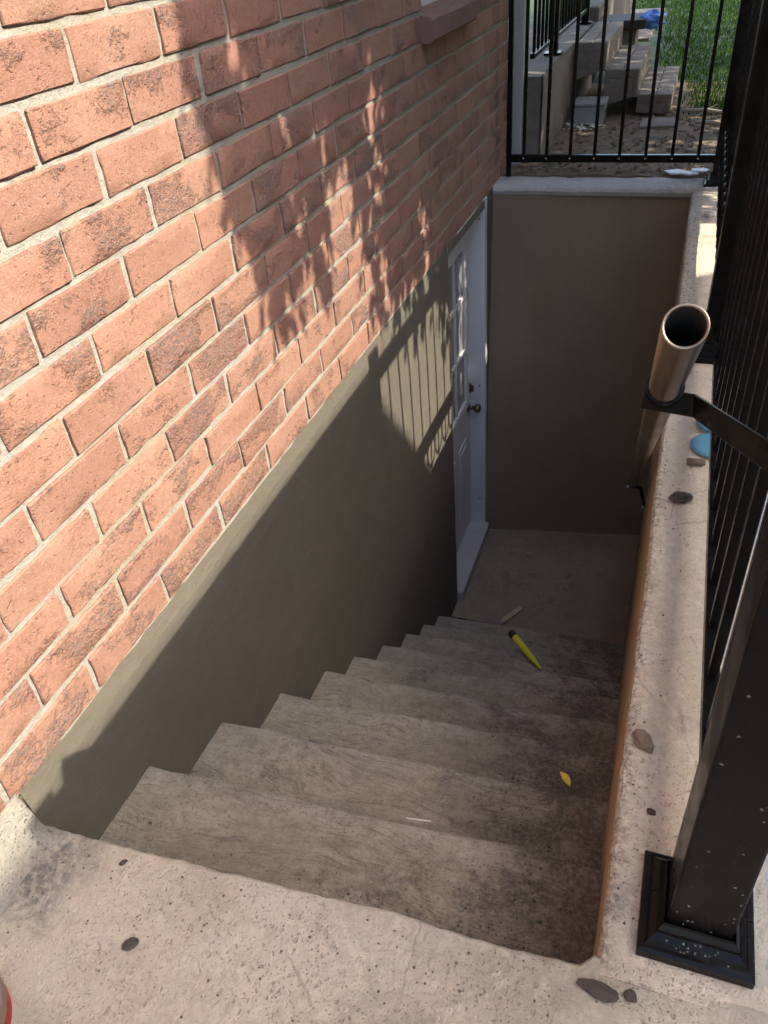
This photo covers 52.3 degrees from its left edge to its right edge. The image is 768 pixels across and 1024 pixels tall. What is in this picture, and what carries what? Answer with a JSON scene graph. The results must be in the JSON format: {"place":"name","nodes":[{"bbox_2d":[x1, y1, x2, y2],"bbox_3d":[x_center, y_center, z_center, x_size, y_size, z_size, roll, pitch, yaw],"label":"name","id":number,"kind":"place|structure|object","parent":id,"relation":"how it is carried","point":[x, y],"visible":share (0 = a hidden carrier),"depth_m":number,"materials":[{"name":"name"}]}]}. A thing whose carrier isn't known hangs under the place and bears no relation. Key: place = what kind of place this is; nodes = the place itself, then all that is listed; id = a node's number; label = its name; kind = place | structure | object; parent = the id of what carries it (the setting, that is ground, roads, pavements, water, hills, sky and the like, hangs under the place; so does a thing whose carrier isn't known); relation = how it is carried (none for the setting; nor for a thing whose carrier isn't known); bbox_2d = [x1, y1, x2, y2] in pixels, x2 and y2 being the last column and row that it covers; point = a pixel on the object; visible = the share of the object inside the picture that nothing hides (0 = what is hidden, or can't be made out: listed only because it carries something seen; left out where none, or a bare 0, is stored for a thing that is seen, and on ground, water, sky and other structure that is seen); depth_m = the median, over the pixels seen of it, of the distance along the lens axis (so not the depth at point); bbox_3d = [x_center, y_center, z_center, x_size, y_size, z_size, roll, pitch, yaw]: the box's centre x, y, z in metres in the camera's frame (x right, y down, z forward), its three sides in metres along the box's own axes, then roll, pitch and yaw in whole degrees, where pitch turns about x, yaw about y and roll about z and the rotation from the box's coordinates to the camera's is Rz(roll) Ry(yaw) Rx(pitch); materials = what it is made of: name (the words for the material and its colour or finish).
{"place":"outdoors","nodes":[
{"label":"outdoors","id":0,"kind":"place"},
{"bbox_2d":[0,826,767,1023],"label":"landing","id":1,"kind":"object","parent":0,"point":[54,959],"visible":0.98,"depth_m":1.15,"materials":[{"name":"concrete"}]},
{"bbox_2d":[0,977,11,1023],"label":"red tub","id":2,"kind":"object","parent":1,"relation":"on","point":[5,1009],"visible":1,"depth_m":1.14,"materials":[{"name":"plastic"}]},
{"bbox_2d":[0,794,55,914],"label":"mortar fillet","id":3,"kind":"object","parent":1,"relation":"on","point":[26,836],"visible":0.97,"depth_m":1.34,"materials":[{"name":"beige concrete"}]},
{"bbox_2d":[119,859,127,865],"bbox_3d":[-0.442,0.594,1.326,0.015,0.007,0.009,-28,43,-27],"label":"pebble","id":4,"kind":"object","parent":1,"relation":"on","point":[122,862],"visible":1,"depth_m":1.32,"materials":[{"name":"stone"}]},
{"bbox_2d":[121,937,138,950],"bbox_3d":[-0.391,0.666,1.206,0.027,0.009,0.020,-13,38,-10],"label":"pebble","id":5,"kind":"object","parent":1,"relation":"on","point":[130,943],"visible":1,"depth_m":1.20,"materials":[{"name":"stone"}]},
{"bbox_2d":[576,978,618,1002],"bbox_3d":[0.284,0.637,1.042,0.057,0.010,0.023,13,41,23],"label":"stone","id":6,"kind":"object","parent":1,"relation":"on","point":[601,991],"visible":1,"depth_m":1.04,"materials":[{"name":"grey stone"}]},
{"bbox_2d":[624,988,636,1002],"bbox_3d":[0.326,0.640,1.035,0.017,0.008,0.016,-8,37,-3],"label":"pebble","id":7,"kind":"object","parent":1,"relation":"on","point":[630,995],"visible":1,"depth_m":1.03,"materials":[{"name":"stone"}]},
{"bbox_2d":[452,529,638,644],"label":"stairwell floor","id":8,"kind":"structure","parent":0,"point":[575,584],"depth_m":4.76,"materials":[{"name":"concrete"}]},
{"bbox_2d":[498,606,522,624],"bbox_3d":[0.737,0.602,4.556,0.190,0.012,0.032,-31,44,-29],"label":"wooden stick","id":9,"kind":"object","parent":8,"relation":"on","point":[510,615],"visible":1,"depth_m":4.55,"materials":[{"name":"brown wood"}]},
{"bbox_2d":[501,80,725,177],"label":"garden soil","id":10,"kind":"structure","parent":0,"point":[615,107],"depth_m":4.52,"materials":[{"name":"brown soil"}]},
{"bbox_2d":[563,123,604,130],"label":"pale petals","id":11,"kind":"object","parent":10,"relation":"on","point":[583,127],"visible":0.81,"depth_m":4.90,"materials":[{"name":"white plant"}]},
{"bbox_2d":[574,96,608,124],"bbox_3d":[1.314,-2.555,4.980,0.205,0.130,0.200,8,39,18],"label":"storage box","id":12,"kind":"object","parent":10,"relation":"on","point":[585,110],"visible":0.81,"depth_m":4.92,"materials":[{"name":"grey plastic"}]},
{"bbox_2d":[506,21,678,153],"bbox_3d":[0.761,-2.818,5.169,2.185,0.445,2.200,8,39,18],"label":"porch","id":13,"kind":"object","parent":10,"relation":"on","point":[589,49],"visible":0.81,"depth_m":4.95,"materials":[{"name":"concrete"}]},
{"bbox_2d":[530,0,592,58],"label":"porch railing","id":14,"kind":"object","parent":13,"relation":"on","point":[565,15],"visible":0.83,"depth_m":4.50,"materials":[{"name":"black metal"}]},
{"bbox_2d":[514,110,721,173],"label":"leaf litter","id":15,"kind":"object","parent":10,"relation":"on","point":[637,164],"visible":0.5,"depth_m":4.44,"materials":[{"name":"brown plant"}]},
{"bbox_2d":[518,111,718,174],"bbox_3d":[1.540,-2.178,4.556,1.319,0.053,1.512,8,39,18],"label":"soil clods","id":16,"kind":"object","parent":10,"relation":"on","point":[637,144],"visible":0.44,"depth_m":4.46,"materials":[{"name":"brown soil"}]},
{"bbox_2d":[639,117,674,129],"bbox_3d":[1.677,-2.372,4.783,0.210,0.030,0.230,8,39,18],"label":"paving slab","id":17,"kind":"object","parent":10,"relation":"on","point":[664,123],"depth_m":4.74,"materials":[{"name":"concrete"}]},
{"bbox_2d":[664,169,685,174],"bbox_3d":[1.469,-1.715,3.943,0.108,0.007,0.082,8,39,18],"label":"tile shard","id":18,"kind":"object","parent":10,"relation":"on","point":[674,172],"visible":0.94,"depth_m":3.94,"materials":[{"name":"white ceramic"}]},
{"bbox_2d":[691,167,709,172],"bbox_3d":[1.581,-1.709,3.907,0.086,0.007,0.068,8,39,18],"label":"tile shard","id":19,"kind":"object","parent":10,"relation":"on","point":[701,170],"visible":1,"depth_m":3.89,"materials":[{"name":"white ceramic"}]},
{"bbox_2d":[682,104,721,113],"bbox_3d":[2.029,-2.507,4.864,0.323,0.046,0.108,28,48,36],"label":"branch","id":20,"kind":"object","parent":10,"relation":"on","point":[699,110],"visible":0.65,"depth_m":4.86,"materials":[{"name":"brown wood"}]},
{"bbox_2d":[694,118,720,125],"bbox_3d":[1.970,-2.296,4.598,0.291,0.051,0.102,23,46,33],"label":"branch","id":21,"kind":"object","parent":10,"relation":"on","point":[712,122],"visible":0.52,"depth_m":4.59,"materials":[{"name":"brown wood"}]},
{"bbox_2d":[508,0,739,82],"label":"ground","id":22,"kind":"structure","parent":0,"point":[653,38],"depth_m":7.52,"materials":[{"name":"plant"}]},
{"bbox_2d":[0,0,508,839],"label":"brick house","id":23,"kind":"structure","parent":22,"relation":"on","point":[244,296],"depth_m":1.81,"materials":[{"name":"brick"}]},
{"bbox_2d":[421,0,436,5],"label":"window","id":24,"kind":"structure","parent":23,"relation":"in","point":[423,2],"depth_m":2.91,"materials":[{"name":"white paint"}]},
{"bbox_2d":[448,232,480,553],"bbox_3d":[0.409,-0.550,4.339,0.116,2.004,0.652,8,39,18],"label":"door","id":25,"kind":"structure","parent":23,"relation":"in","point":[457,259],"depth_m":4.34,"materials":[{"name":"white paint"}]},
{"bbox_2d":[512,0,525,164],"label":"downspout","id":26,"kind":"object","parent":23,"relation":"attached to","point":[519,63],"visible":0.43,"depth_m":4.06,"materials":[{"name":"grey metal"}]},
{"bbox_2d":[580,0,631,81],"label":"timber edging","id":27,"kind":"object","parent":22,"relation":"on","point":[614,7],"visible":0.29,"depth_m":6.29,"materials":[{"name":"wood"}]},
{"bbox_2d":[596,13,646,53],"bbox_3d":[1.817,-3.566,6.015,0.370,0.410,0.430,8,39,18],"label":"bench","id":28,"kind":"object","parent":22,"relation":"on","point":[640,23],"visible":0.26,"depth_m":5.83,"materials":[{"name":"grey wood"}]},
{"bbox_2d":[640,9,666,29],"bbox_3d":[1.986,-3.633,5.770,0.205,0.139,0.152,8,39,18],"label":"plastic bag","id":29,"kind":"object","parent":28,"relation":"on","point":[652,17],"visible":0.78,"depth_m":5.74,"materials":[{"name":"blue plastic"}]},
{"bbox_2d":[486,176,767,1014],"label":"stairwell wall","id":30,"kind":"structure","parent":0,"point":[590,288],"depth_m":4.01,"materials":[{"name":"concrete"}]},
{"bbox_2d":[99,616,624,964],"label":"concrete stairs","id":31,"kind":"structure","parent":30,"relation":"attached to","point":[333,782],"depth_m":1.82,"materials":[{"name":"grey concrete"}]},
{"bbox_2d":[7,196,702,1022],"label":"grit","id":32,"kind":"object","parent":31,"relation":"on","point":[467,832],"visible":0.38,"depth_m":1.25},
{"bbox_2d":[406,817,430,821],"bbox_3d":[0.070,0.619,1.574,0.050,0.004,0.008,8,39,18],"label":"straw","id":33,"kind":"object","parent":31,"relation":"on","point":[418,819],"visible":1,"depth_m":1.57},
{"bbox_2d":[508,630,541,668],"bbox_3d":[0.635,0.615,3.508,0.036,0.043,0.238,-20,39,-18],"label":"yellow nozzle","id":34,"kind":"object","parent":31,"relation":"on","point":[518,641],"visible":1,"depth_m":3.51,"materials":[{"name":"plastic"}]},
{"bbox_2d":[560,772,570,785],"bbox_3d":[0.417,0.614,1.803,0.017,0.014,0.042,-18,39,-16],"label":"leaf","id":35,"kind":"object","parent":31,"relation":"on","point":[566,778],"visible":1,"depth_m":1.80,"materials":[{"name":"yellow plant"}]},
{"bbox_2d":[506,0,723,176],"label":"end fence","id":36,"kind":"object","parent":30,"relation":"on","point":[619,157],"visible":0.97,"depth_m":3.81,"materials":[{"name":"black metal"}]},
{"bbox_2d":[634,729,653,753],"bbox_3d":[0.445,0.392,1.342,0.030,0.015,0.049,-1,37,6],"label":"stone chip","id":37,"kind":"object","parent":30,"relation":"on","point":[643,739],"visible":1,"depth_m":1.34,"materials":[{"name":"brown stone"}]},
{"bbox_2d":[646,808,655,815],"bbox_3d":[0.423,0.475,1.239,0.015,0.009,0.012,8,39,18],"label":"pebble","id":38,"kind":"object","parent":30,"relation":"on","point":[650,811],"visible":1,"depth_m":1.24,"materials":[{"name":"stone"}]},
{"bbox_2d":[668,491,692,503],"bbox_3d":[0.710,-0.035,1.868,0.060,0.017,0.043,-9,37,-5],"label":"leaf scrap","id":39,"kind":"object","parent":30,"relation":"on","point":[681,497],"visible":1,"depth_m":1.86,"materials":[{"name":"brown plant"}]},
{"bbox_2d":[679,171,697,174],"bbox_3d":[1.518,-1.687,3.893,0.089,0.007,0.059,8,39,18],"label":"tile shard","id":40,"kind":"object","parent":30,"relation":"on","point":[688,173],"visible":1,"depth_m":3.88,"materials":[{"name":"white ceramic"}]},
{"bbox_2d":[686,458,705,465],"bbox_3d":[0.788,-0.127,1.976,0.044,0.010,0.020,5,38,13],"label":"wood scrap","id":41,"kind":"object","parent":30,"relation":"on","point":[695,461],"visible":1,"depth_m":1.97,"materials":[{"name":"brown wood"}]},
{"bbox_2d":[626,303,767,508],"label":"handrail","id":42,"kind":"object","parent":30,"relation":"attached to","point":[684,332],"visible":0.98,"depth_m":0.88,"materials":[{"name":"metal"}]},
{"bbox_2d":[690,420,709,457],"bbox_3d":[0.880,-0.217,2.075,0.120,0.020,0.263,8,39,18],"label":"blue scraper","id":43,"kind":"object","parent":30,"relation":"on","point":[699,444],"visible":0.28,"depth_m":2.03,"materials":[{"name":"plastic"}]},
{"bbox_2d":[635,0,767,989],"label":"metal fence","id":44,"kind":"object","parent":30,"relation":"on","point":[692,918],"visible":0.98,"depth_m":1.13,"materials":[{"name":"black metal"}]},
{"bbox_2d":[704,210,716,217],"bbox_3d":[1.444,-1.321,3.460,0.056,0.030,0.064,8,39,18],"label":"stone","id":45,"kind":"object","parent":30,"relation":"on","point":[710,213],"visible":0.99,"depth_m":3.44,"materials":[{"name":"beige stone"}]},
{"bbox_2d":[631,8,664,40],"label":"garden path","id":46,"kind":"structure","parent":0,"point":[645,34],"depth_m":7.90,"materials":[{"name":"concrete"}]},
{"bbox_2d":[631,0,740,120],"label":"grass","id":47,"kind":"structure","parent":0,"point":[706,70],"depth_m":7.08,"materials":[{"name":"green plant"}]},
{"bbox_2d":[754,493,767,906],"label":"side path","id":48,"kind":"structure","parent":0,"point":[754,547],"depth_m":1.74,"materials":[{"name":"concrete"}]}
]}

